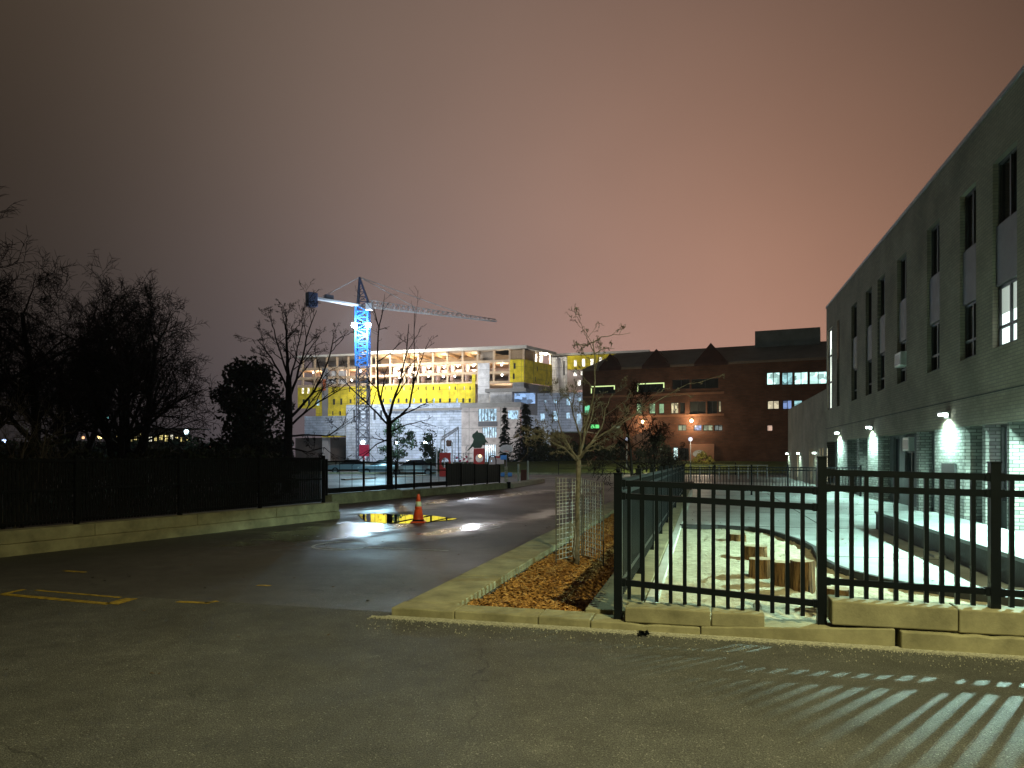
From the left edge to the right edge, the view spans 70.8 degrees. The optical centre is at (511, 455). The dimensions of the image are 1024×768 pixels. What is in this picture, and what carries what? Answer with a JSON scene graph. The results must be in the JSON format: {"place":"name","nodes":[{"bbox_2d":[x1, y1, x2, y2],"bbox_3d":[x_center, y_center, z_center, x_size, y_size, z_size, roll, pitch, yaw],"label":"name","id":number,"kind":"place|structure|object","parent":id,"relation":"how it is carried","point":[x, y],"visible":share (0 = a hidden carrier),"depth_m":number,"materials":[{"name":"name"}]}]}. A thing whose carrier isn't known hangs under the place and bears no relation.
{"place":"outdoors","nodes":[
{"label":"outdoors","id":0,"kind":"place"},
{"bbox_2d":[0,474,629,611],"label":"road","id":1,"kind":"structure","parent":0,"point":[380,576],"depth_m":11.70,"materials":[{"name":"asphalt"}]},
{"bbox_2d":[0,376,82,528],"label":"bare tree","id":2,"kind":"object","parent":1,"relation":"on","point":[31,437],"visible":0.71,"depth_m":14.82,"materials":[{"name":"black plant"}]},
{"bbox_2d":[0,502,339,557],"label":"retaining wall","id":3,"kind":"structure","parent":1,"relation":"on","point":[29,540],"depth_m":13.72,"materials":[{"name":"concrete"}]},
{"bbox_2d":[0,455,324,527],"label":"slatted fence","id":4,"kind":"object","parent":3,"relation":"on","point":[270,481],"visible":0.98,"depth_m":14.00,"materials":[{"name":"metal"}]},
{"bbox_2d":[196,354,295,490],"bbox_3d":[-12.527,-1.262,33.983,4.546,7.133,5.229,0,0,-19],"label":"evergreen tree","id":5,"kind":"object","parent":1,"relation":"on","point":[249,411],"visible":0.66,"depth_m":33.19,"materials":[{"name":"black plant"}]},
{"bbox_2d":[235,279,378,490],"bbox_3d":[-8.810,-3.192,32.640,6.830,9.806,4.843,0,0,33],"label":"bare tree","id":6,"kind":"object","parent":1,"relation":"on","point":[289,422],"visible":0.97,"depth_m":31.93,"materials":[{"name":"black plant"}]},
{"bbox_2d":[331,287,445,489],"bbox_3d":[-4.991,-2.668,29.433,4.487,8.762,4.419,0,0,-8],"label":"bare tree","id":7,"kind":"object","parent":1,"relation":"on","point":[388,422],"visible":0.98,"depth_m":29.54,"materials":[{"name":"brown plant"}]},
{"bbox_2d":[311,527,497,550],"bbox_3d":[-1.957,1.597,14.310,2.586,0.003,4.533,0,0,12],"label":"road marking","id":8,"kind":"object","parent":1,"relation":"on","point":[312,546],"visible":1,"depth_m":12.44,"materials":[{"name":"white paint"}]},
{"bbox_2d":[358,514,457,523],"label":"puddle","id":9,"kind":"object","parent":1,"relation":"on","point":[389,518],"visible":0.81,"depth_m":18.27,"materials":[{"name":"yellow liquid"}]},
{"bbox_2d":[410,494,425,522],"bbox_3d":[-2.250,1.258,17.308,0.340,0.685,0.340,0,0,0],"label":"traffic cone","id":10,"kind":"object","parent":1,"relation":"on","point":[418,516],"visible":1,"depth_m":17.23,"materials":[{"name":"orange plastic"}]},
{"bbox_2d":[325,478,542,503],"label":"retaining wall","id":11,"kind":"structure","parent":1,"relation":"on","point":[355,497],"depth_m":27.42,"materials":[{"name":"concrete"}]},
{"bbox_2d":[325,459,446,495],"bbox_3d":[-4.452,0.700,27.164,0.117,1.200,7.766,0,0,26],"label":"fence","id":12,"kind":"object","parent":11,"relation":"on","point":[364,488],"visible":0.96,"depth_m":26.46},
{"bbox_2d":[447,463,499,485],"bbox_3d":[-1.685,0.844,32.871,0.082,1.052,5.000,0,0,26],"label":"panel fence","id":13,"kind":"object","parent":11,"relation":"on","point":[460,474],"visible":0.94,"depth_m":32.57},
{"bbox_2d":[409,575,501,604],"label":"kerb block","id":14,"kind":"structure","parent":1,"relation":"on","point":[463,589],"depth_m":8.17,"materials":[{"name":"concrete"}]},
{"bbox_2d":[145,472,786,474],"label":"lane kerb","id":15,"kind":"structure","parent":1,"relation":"on","point":[542,473],"depth_m":62.91,"materials":[{"name":"concrete"}]},
{"bbox_2d":[461,557,532,582],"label":"kerb block","id":16,"kind":"structure","parent":1,"relation":"on","point":[506,568],"depth_m":9.76,"materials":[{"name":"concrete"}]},
{"bbox_2d":[500,445,512,476],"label":"sign","id":17,"kind":"object","parent":1,"relation":"on","point":[506,449],"visible":0.96,"depth_m":56.00,"materials":[{"name":"grey metal"}]},
{"bbox_2d":[498,543,555,563],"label":"kerb block","id":18,"kind":"structure","parent":1,"relation":"on","point":[536,552],"depth_m":11.54,"materials":[{"name":"concrete"}]},
{"bbox_2d":[511,479,544,487],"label":"kerb beam","id":19,"kind":"structure","parent":1,"relation":"on","point":[523,483],"depth_m":38.82,"materials":[{"name":"concrete"}]},
{"bbox_2d":[468,513,613,611],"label":"wood chips","id":20,"kind":"object","parent":1,"relation":"on","point":[550,582],"visible":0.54,"depth_m":9.19,"materials":[{"name":"wood"}]},
{"bbox_2d":[556,477,581,561],"bbox_3d":[0.880,1.005,11.058,0.029,1.390,0.825,0,0,34],"label":"wire guard","id":21,"kind":"object","parent":20,"relation":"on","point":[562,510],"visible":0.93,"depth_m":10.92,"materials":[{"name":"metal"}]},
{"bbox_2d":[583,479,603,566],"bbox_3d":[1.231,1.029,10.960,0.020,1.342,0.816,0,0,-16],"label":"wire guard","id":22,"kind":"object","parent":20,"relation":"on","point":[595,503],"visible":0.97,"depth_m":10.90,"materials":[{"name":"metal"}]},
{"bbox_2d":[513,303,724,564],"bbox_3d":[1.436,-0.257,10.760,2.808,3.805,1.986,0,0,-10],"label":"young tree","id":23,"kind":"object","parent":20,"relation":"on","point":[577,458],"visible":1,"depth_m":10.68,"materials":[{"name":"brown plant"}]},
{"bbox_2d":[587,378,682,491],"bbox_3d":[3.059,-0.192,18.779,2.675,3.700,1.406,0,0,33],"label":"young tree","id":24,"kind":"object","parent":20,"relation":"on","point":[631,463],"visible":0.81,"depth_m":18.71,"materials":[{"name":"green plant"}]},
{"bbox_2d":[526,532,573,548],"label":"kerb block","id":25,"kind":"structure","parent":1,"relation":"on","point":[548,538],"depth_m":13.19,"materials":[{"name":"concrete"}]},
{"bbox_2d":[549,524,589,533],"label":"kerb block","id":26,"kind":"structure","parent":1,"relation":"on","point":[566,529],"depth_m":15.05,"materials":[{"name":"concrete"}]},
{"bbox_2d":[42,457,691,489],"bbox_3d":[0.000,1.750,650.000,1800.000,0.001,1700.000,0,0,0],"label":"ground","id":27,"kind":"structure","parent":0,"point":[331,463],"depth_m":168.01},
{"bbox_2d":[0,304,141,487],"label":"bare tree","id":28,"kind":"object","parent":27,"relation":"on","point":[90,443],"visible":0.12,"depth_m":33.20,"materials":[{"name":"black plant"}]},
{"bbox_2d":[0,186,149,500],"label":"bare tree","id":29,"kind":"object","parent":27,"relation":"on","point":[31,371],"visible":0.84,"depth_m":24.65,"materials":[{"name":"black plant"}]},
{"bbox_2d":[0,435,236,474],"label":"undergrowth","id":30,"kind":"object","parent":27,"relation":"on","point":[194,445],"visible":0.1,"depth_m":64.90,"materials":[{"name":"black plant"}]},
{"bbox_2d":[0,249,239,496],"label":"bare tree","id":31,"kind":"object","parent":27,"relation":"on","point":[139,371],"visible":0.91,"depth_m":27.34,"materials":[{"name":"black plant"}]},
{"bbox_2d":[112,428,210,449],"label":"building","id":32,"kind":"structure","parent":27,"relation":"on","point":[162,437],"depth_m":150.76,"materials":[{"name":"grey"}]},
{"bbox_2d":[305,277,496,461],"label":"tower crane","id":33,"kind":"object","parent":27,"relation":"on","point":[358,313],"visible":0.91,"depth_m":195.90,"materials":[{"name":"metal"}]},
{"bbox_2d":[498,408,512,461],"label":"spruce tree","id":34,"kind":"object","parent":27,"relation":"on","point":[504,420],"visible":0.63,"depth_m":91.80,"materials":[{"name":"green plant"}]},
{"bbox_2d":[510,403,534,461],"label":"spruce tree","id":35,"kind":"object","parent":27,"relation":"on","point":[521,449],"visible":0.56,"depth_m":94.54,"materials":[{"name":"green plant"}]},
{"bbox_2d":[522,426,548,461],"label":"spruce tree","id":36,"kind":"object","parent":27,"relation":"on","point":[529,451],"visible":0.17,"depth_m":89.68,"materials":[{"name":"green plant"}]},
{"bbox_2d":[549,431,596,460],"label":"brick annexe","id":37,"kind":"structure","parent":27,"relation":"on","point":[575,434],"depth_m":89.19,"materials":[{"name":"stone"}]},
{"bbox_2d":[531,440,625,460],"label":"hedge","id":38,"kind":"object","parent":27,"relation":"on","point":[605,452],"visible":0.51,"depth_m":86.24,"materials":[{"name":"green plant"}]},
{"bbox_2d":[585,490,689,614],"bbox_3d":[4.309,1.607,19.539,0.520,0.225,26.000,0,0,15],"label":"footing","id":39,"kind":"object","parent":27,"relation":"on","point":[602,601],"visible":0.22,"depth_m":8.31,"materials":[{"name":"concrete"}]},
{"bbox_2d":[623,464,684,593],"bbox_3d":[4.110,0.806,18.558,0.082,1.388,24.221,0,0,15],"label":"metal fence","id":40,"kind":"object","parent":39,"relation":"on","point":[671,474],"visible":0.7,"depth_m":10.27,"materials":[{"name":"metal"}]},
{"bbox_2d":[633,430,651,459],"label":"tree","id":41,"kind":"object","parent":27,"relation":"on","point":[639,436],"depth_m":89.40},
{"bbox_2d":[582,327,825,461],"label":"brick building","id":42,"kind":"structure","parent":27,"relation":"on","point":[738,411],"depth_m":89.25,"materials":[{"name":"red brick"}]},
{"bbox_2d":[590,385,614,393],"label":"window","id":43,"kind":"structure","parent":42,"relation":"in","point":[602,388],"depth_m":94.98,"materials":[{"name":"black glass"}]},
{"bbox_2d":[636,382,664,391],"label":"window","id":44,"kind":"structure","parent":42,"relation":"in","point":[651,385],"depth_m":92.33,"materials":[{"name":"black glass"}]},
{"bbox_2d":[672,379,689,388],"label":"window","id":45,"kind":"structure","parent":42,"relation":"in","point":[676,384],"depth_m":90.87,"materials":[{"name":"black glass"}]},
{"bbox_2d":[690,401,705,413],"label":"window","id":46,"kind":"structure","parent":42,"relation":"in","point":[696,407],"depth_m":90.06,"materials":[{"name":"black glass"}]},
{"bbox_2d":[692,378,717,388],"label":"window","id":47,"kind":"structure","parent":42,"relation":"in","point":[713,382],"depth_m":89.71,"materials":[{"name":"black glass"}]},
{"bbox_2d":[767,372,779,384],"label":"window","id":48,"kind":"structure","parent":42,"relation":"in","point":[773,378],"depth_m":86.48,"materials":[{"name":"grey"}]},
{"bbox_2d":[782,372,792,384],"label":"window","id":49,"kind":"structure","parent":42,"relation":"in","point":[787,377],"depth_m":85.85,"materials":[{"name":"teal"}]},
{"bbox_2d":[794,372,807,384],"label":"window","id":50,"kind":"structure","parent":42,"relation":"in","point":[799,377],"depth_m":85.32,"materials":[{"name":"grey"}]},
{"bbox_2d":[809,371,825,383],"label":"window","id":51,"kind":"structure","parent":42,"relation":"in","point":[819,377],"depth_m":84.58,"materials":[{"name":"grey"}]},
{"bbox_2d":[436,427,458,476],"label":"play tower","id":52,"kind":"structure","parent":0,"point":[448,456],"depth_m":56.26,"materials":[{"name":"grey metal"}]},
{"bbox_2d":[295,345,649,461],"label":"construction building","id":53,"kind":"structure","parent":0,"point":[471,390],"depth_m":211.66,"materials":[{"name":"grey"}]},
{"bbox_2d":[479,409,496,420],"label":"window","id":54,"kind":"structure","parent":53,"relation":"in","point":[495,410],"depth_m":197.52,"materials":[{"name":"grey"}]},
{"bbox_2d":[515,393,534,403],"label":"lit windows","id":55,"kind":"structure","parent":53,"relation":"in","point":[528,398],"depth_m":199.95,"materials":[{"name":"blue"}]},
{"bbox_2d":[0,588,1023,767],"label":"forecourt","id":56,"kind":"structure","parent":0,"point":[82,687],"depth_m":4.79,"materials":[{"name":"asphalt"}]},
{"bbox_2d":[1,589,137,604],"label":"road marking","id":57,"kind":"object","parent":56,"relation":"on","point":[120,601],"visible":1,"depth_m":8.12,"materials":[{"name":"yellow paint"}]},
{"bbox_2d":[392,601,463,618],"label":"kerb block","id":58,"kind":"structure","parent":56,"relation":"on","point":[425,609],"depth_m":7.16,"materials":[{"name":"concrete"}]},
{"bbox_2d":[455,605,543,623],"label":"kerb block","id":59,"kind":"structure","parent":56,"relation":"on","point":[500,614],"depth_m":6.98,"materials":[{"name":"concrete"}]},
{"bbox_2d":[538,609,594,626],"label":"kerb block","id":60,"kind":"structure","parent":56,"relation":"on","point":[565,618],"depth_m":6.80,"materials":[{"name":"concrete"}]},
{"bbox_2d":[591,613,699,634],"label":"kerb block","id":61,"kind":"structure","parent":56,"relation":"on","point":[604,621],"depth_m":6.58,"materials":[{"name":"concrete"}]},
{"bbox_2d":[625,602,710,625],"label":"wall block","id":62,"kind":"structure","parent":61,"relation":"on","point":[665,613],"depth_m":6.54,"materials":[{"name":"concrete"}]},
{"bbox_2d":[356,615,1023,673],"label":"gravel","id":63,"kind":"structure","parent":56,"relation":"on","point":[820,644],"depth_m":6.22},
{"bbox_2d":[379,615,1023,657],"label":"grit drift","id":64,"kind":"object","parent":56,"relation":"on","point":[696,635],"visible":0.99,"depth_m":6.39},
{"bbox_2d":[701,619,894,645],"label":"kerb block","id":65,"kind":"structure","parent":56,"relation":"on","point":[799,629],"depth_m":6.21,"materials":[{"name":"concrete"}]},
{"bbox_2d":[711,607,764,626],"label":"wall block","id":66,"kind":"structure","parent":65,"relation":"on","point":[734,617],"depth_m":6.38,"materials":[{"name":"concrete"}]},
{"bbox_2d":[613,456,1023,624],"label":"metal fence","id":67,"kind":"object","parent":65,"relation":"on","point":[993,591],"visible":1,"depth_m":6.27,"materials":[{"name":"metal"}]},
{"bbox_2d":[827,595,957,630],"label":"wall block","id":68,"kind":"structure","parent":65,"relation":"on","point":[877,612],"depth_m":6.05,"materials":[{"name":"concrete"}]},
{"bbox_2d":[894,628,1023,655],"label":"kerb block","id":69,"kind":"structure","parent":56,"relation":"on","point":[939,640],"depth_m":5.87,"materials":[{"name":"concrete"}]},
{"bbox_2d":[949,603,1023,635],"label":"wall block","id":70,"kind":"structure","parent":69,"relation":"on","point":[985,619],"depth_m":5.86,"materials":[{"name":"concrete"}]},
{"bbox_2d":[0,0,1023,456],"label":"sky","id":71,"kind":"structure","parent":0,"point":[683,174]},
{"bbox_2d":[437,460,787,472],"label":"lawn bank","id":72,"kind":"structure","parent":0,"point":[549,466],"depth_m":74.47,"materials":[{"name":"plant"}]},
{"bbox_2d":[633,433,677,462],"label":"broadleaf shrub","id":73,"kind":"object","parent":72,"relation":"on","point":[641,453],"visible":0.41,"depth_m":79.67,"materials":[{"name":"green plant"}]},
{"bbox_2d":[639,421,688,471],"bbox_3d":[5.444,0.182,26.325,1.594,2.955,2.031,0,0,-15],"label":"young tree","id":74,"kind":"object","parent":72,"relation":"on","point":[655,436],"visible":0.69,"depth_m":26.16,"materials":[{"name":"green plant"}]},
{"bbox_2d":[691,451,713,463],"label":"broadleaf shrub","id":75,"kind":"object","parent":72,"relation":"on","point":[702,456],"visible":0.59,"depth_m":77.60,"materials":[{"name":"green plant"}]},
{"bbox_2d":[685,475,834,482],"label":"back lane","id":76,"kind":"structure","parent":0,"point":[776,478],"depth_m":49.15,"materials":[{"name":"asphalt"}]},
{"bbox_2d":[690,465,767,478],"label":"railing","id":77,"kind":"object","parent":76,"relation":"on","point":[728,471],"visible":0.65,"depth_m":49.98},
{"bbox_2d":[687,482,1022,630],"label":"schoolyard","id":78,"kind":"structure","parent":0,"point":[810,530],"depth_m":16.58,"materials":[{"name":"concrete"}]},
{"bbox_2d":[645,490,692,602],"bbox_3d":[4.628,1.605,19.454,0.120,0.190,26.000,0,0,15],"label":"kerb strip","id":79,"kind":"object","parent":78,"relation":"on","point":[663,567],"visible":0.38,"depth_m":10.30,"materials":[{"name":"concrete"}]},
{"bbox_2d":[745,544,766,559],"bbox_3d":[3.737,1.514,11.082,0.358,0.272,0.349,0,0,0],"label":"log stump","id":80,"kind":"object","parent":78,"relation":"on","point":[749,550],"visible":0.59,"depth_m":10.96,"materials":[{"name":"brown wood"}]},
{"bbox_2d":[748,557,774,578],"bbox_3d":[3.252,1.494,9.422,0.359,0.312,0.344,0,0,0],"label":"log stump","id":81,"kind":"object","parent":78,"relation":"on","point":[764,567],"visible":0.54,"depth_m":9.27,"materials":[{"name":"brown wood"}]},
{"bbox_2d":[685,465,861,496],"bbox_3d":[10.530,0.980,29.339,6.805,1.240,0.070,0,0,15],"label":"metal fence","id":82,"kind":"object","parent":78,"relation":"on","point":[772,470],"visible":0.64,"depth_m":29.36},
{"bbox_2d":[774,560,784,586],"bbox_3d":[3.309,1.469,8.787,0.292,0.362,0.290,0,0,0],"label":"log stump","id":83,"kind":"object","parent":78,"relation":"on","point":[779,572],"visible":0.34,"depth_m":8.67,"materials":[{"name":"brown wood"}]},
{"bbox_2d":[790,559,815,593],"bbox_3d":[3.405,1.437,8.420,0.276,0.427,0.280,0,0,0],"label":"log stump","id":84,"kind":"object","parent":78,"relation":"on","point":[810,585],"visible":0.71,"depth_m":8.33,"materials":[{"name":"brown wood"}]},
{"bbox_2d":[706,494,938,559],"bbox_3d":[8.659,1.598,20.875,6.600,0.004,20.000,0,0,15],"label":"pavement joint","id":85,"kind":"object","parent":78,"relation":"on","point":[827,529],"visible":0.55,"depth_m":18.39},
{"bbox_2d":[827,586,848,595],"bbox_3d":[3.398,1.514,7.492,0.260,0.272,0.251,0,0,0],"label":"log stump","id":86,"kind":"object","parent":78,"relation":"on","point":[843,591],"visible":0.3,"depth_m":7.44,"materials":[{"name":"brown wood"}]},
{"bbox_2d":[680,524,1023,606],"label":"edging","id":87,"kind":"object","parent":78,"relation":"on","point":[859,575],"visible":0.45,"depth_m":9.59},
{"bbox_2d":[788,65,1023,532],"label":"school building","id":88,"kind":"structure","parent":78,"relation":"on","point":[933,286],"depth_m":18.72,"materials":[{"name":"brick"}]},
{"bbox_2d":[829,327,832,408],"bbox_3d":[15.709,-4.285,35.297,0.070,3.970,1.500,0,0,15],"label":"window","id":89,"kind":"structure","parent":88,"relation":"in","point":[831,330],"depth_m":35.67,"materials":[{"name":"grey"}]},
{"bbox_2d":[881,352,884,389],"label":"window","id":90,"kind":"structure","parent":88,"relation":"in","point":[882,355],"depth_m":25.53,"materials":[{"name":"black glass"}]},
{"bbox_2d":[881,277,884,316],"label":"window","id":91,"kind":"structure","parent":88,"relation":"in","point":[883,280],"depth_m":25.53,"materials":[{"name":"black glass"}]},
{"bbox_2d":[895,351,905,367],"bbox_3d":[12.240,-3.020,22.561,0.306,0.440,0.720,0,0,15],"label":"air conditioner","id":92,"kind":"object","parent":88,"relation":"attached to","point":[900,359],"visible":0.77,"depth_m":22.28,"materials":[{"name":"white metal"}]},
{"bbox_2d":[901,256,905,300],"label":"window","id":93,"kind":"structure","parent":88,"relation":"in","point":[903,262],"depth_m":22.97,"materials":[{"name":"black glass"}]},
{"bbox_2d":[903,437,913,450],"bbox_3d":[12.806,-0.380,23.135,0.306,0.440,0.720,0,0,15],"label":"air conditioner","id":94,"kind":"object","parent":88,"relation":"attached to","point":[908,443],"visible":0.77,"depth_m":22.84,"materials":[{"name":"white metal"}]},
{"bbox_2d":[907,436,913,471],"bbox_3d":[12.872,0.025,23.117,0.070,1.350,1.100,0,0,15],"label":"window","id":95,"kind":"structure","parent":88,"relation":"in","point":[910,454],"depth_m":23.45,"materials":[{"name":"black glass"}]},
{"bbox_2d":[931,321,939,371],"bbox_3d":[11.531,-2.960,19.439,0.070,1.320,1.100,0,0,15],"label":"window","id":96,"kind":"structure","parent":88,"relation":"in","point":[935,328],"depth_m":19.80,"materials":[{"name":"black glass"}]},
{"bbox_2d":[931,222,939,277],"bbox_3d":[11.531,-5.586,19.439,0.070,1.368,1.100,0,0,15],"label":"window","id":97,"kind":"structure","parent":88,"relation":"in","point":[935,232],"depth_m":19.80,"materials":[{"name":"black glass"}]},
{"bbox_2d":[941,463,955,479],"bbox_3d":[11.051,0.390,18.221,0.048,0.420,1.000,0,0,15],"label":"notice board","id":98,"kind":"object","parent":88,"relation":"attached to","point":[948,467],"visible":0.71,"depth_m":18.16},
{"bbox_2d":[965,300,975,358],"bbox_3d":[10.851,-2.960,16.883,0.070,1.320,1.070,0,0,15],"label":"window","id":99,"kind":"structure","parent":88,"relation":"in","point":[970,310],"depth_m":17.20,"materials":[{"name":"black glass"}]},
{"bbox_2d":[965,187,975,250],"bbox_3d":[10.851,-5.586,16.883,0.070,1.368,1.070,0,0,15],"label":"window","id":100,"kind":"structure","parent":88,"relation":"in","point":[970,199],"depth_m":17.20,"materials":[{"name":"black glass"}]},
{"bbox_2d":[998,277,1016,346],"bbox_3d":[10.305,-2.960,14.829,0.070,1.320,1.240,0,0,15],"label":"window","id":101,"kind":"structure","parent":88,"relation":"in","point":[1007,293],"depth_m":15.09,"materials":[{"name":"grey"}]},
{"bbox_2d":[998,146,1016,225],"bbox_3d":[10.305,-5.586,14.829,0.070,1.368,1.240,0,0,15],"label":"window","id":102,"kind":"structure","parent":88,"relation":"in","point":[1007,168],"depth_m":15.11,"materials":[{"name":"black glass"}]},
{"bbox_2d":[875,511,1023,589],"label":"raised walkway","id":103,"kind":"structure","parent":78,"relation":"on","point":[981,547],"depth_m":11.24,"materials":[{"name":"concrete"}]},
{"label":"sand pit","id":104,"kind":"structure","parent":78,"relation":"in","visible":0},
{"bbox_2d":[658,528,1004,619],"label":"sand","id":105,"kind":"structure","parent":104,"relation":"on","point":[720,566],"depth_m":9.31,"materials":[{"name":"sand"}]},
{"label":"car park","id":106,"kind":"structure","parent":0,"visible":0},
{"bbox_2d":[328,459,367,471],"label":"parked car","id":107,"kind":"object","parent":106,"relation":"on","point":[349,466],"visible":0.31,"depth_m":71.17,"materials":[{"name":"paint"}]},
{"bbox_2d":[358,460,399,471],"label":"parked car","id":108,"kind":"object","parent":106,"relation":"on","point":[376,465],"visible":0.36,"depth_m":65.13,"materials":[{"name":"paint"}]},
{"bbox_2d":[378,417,417,474],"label":"broadleaf tree","id":109,"kind":"object","parent":106,"relation":"on","point":[409,437],"visible":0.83,"depth_m":61.50,"materials":[{"name":"green plant"}]},
{"bbox_2d":[392,460,435,473],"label":"parked car","id":110,"kind":"object","parent":106,"relation":"on","point":[417,466],"visible":0.38,"depth_m":63.30,"materials":[{"name":"silver metal"}]},
{"bbox_2d":[419,429,445,467],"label":"broadleaf tree","id":111,"kind":"object","parent":106,"relation":"on","point":[429,448],"visible":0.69,"depth_m":65.53,"materials":[{"name":"green plant"}]},
{"bbox_2d":[467,431,487,463],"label":"play tower","id":112,"kind":"structure","parent":106,"relation":"on","point":[479,440],"depth_m":56.25,"materials":[{"name":"green"}]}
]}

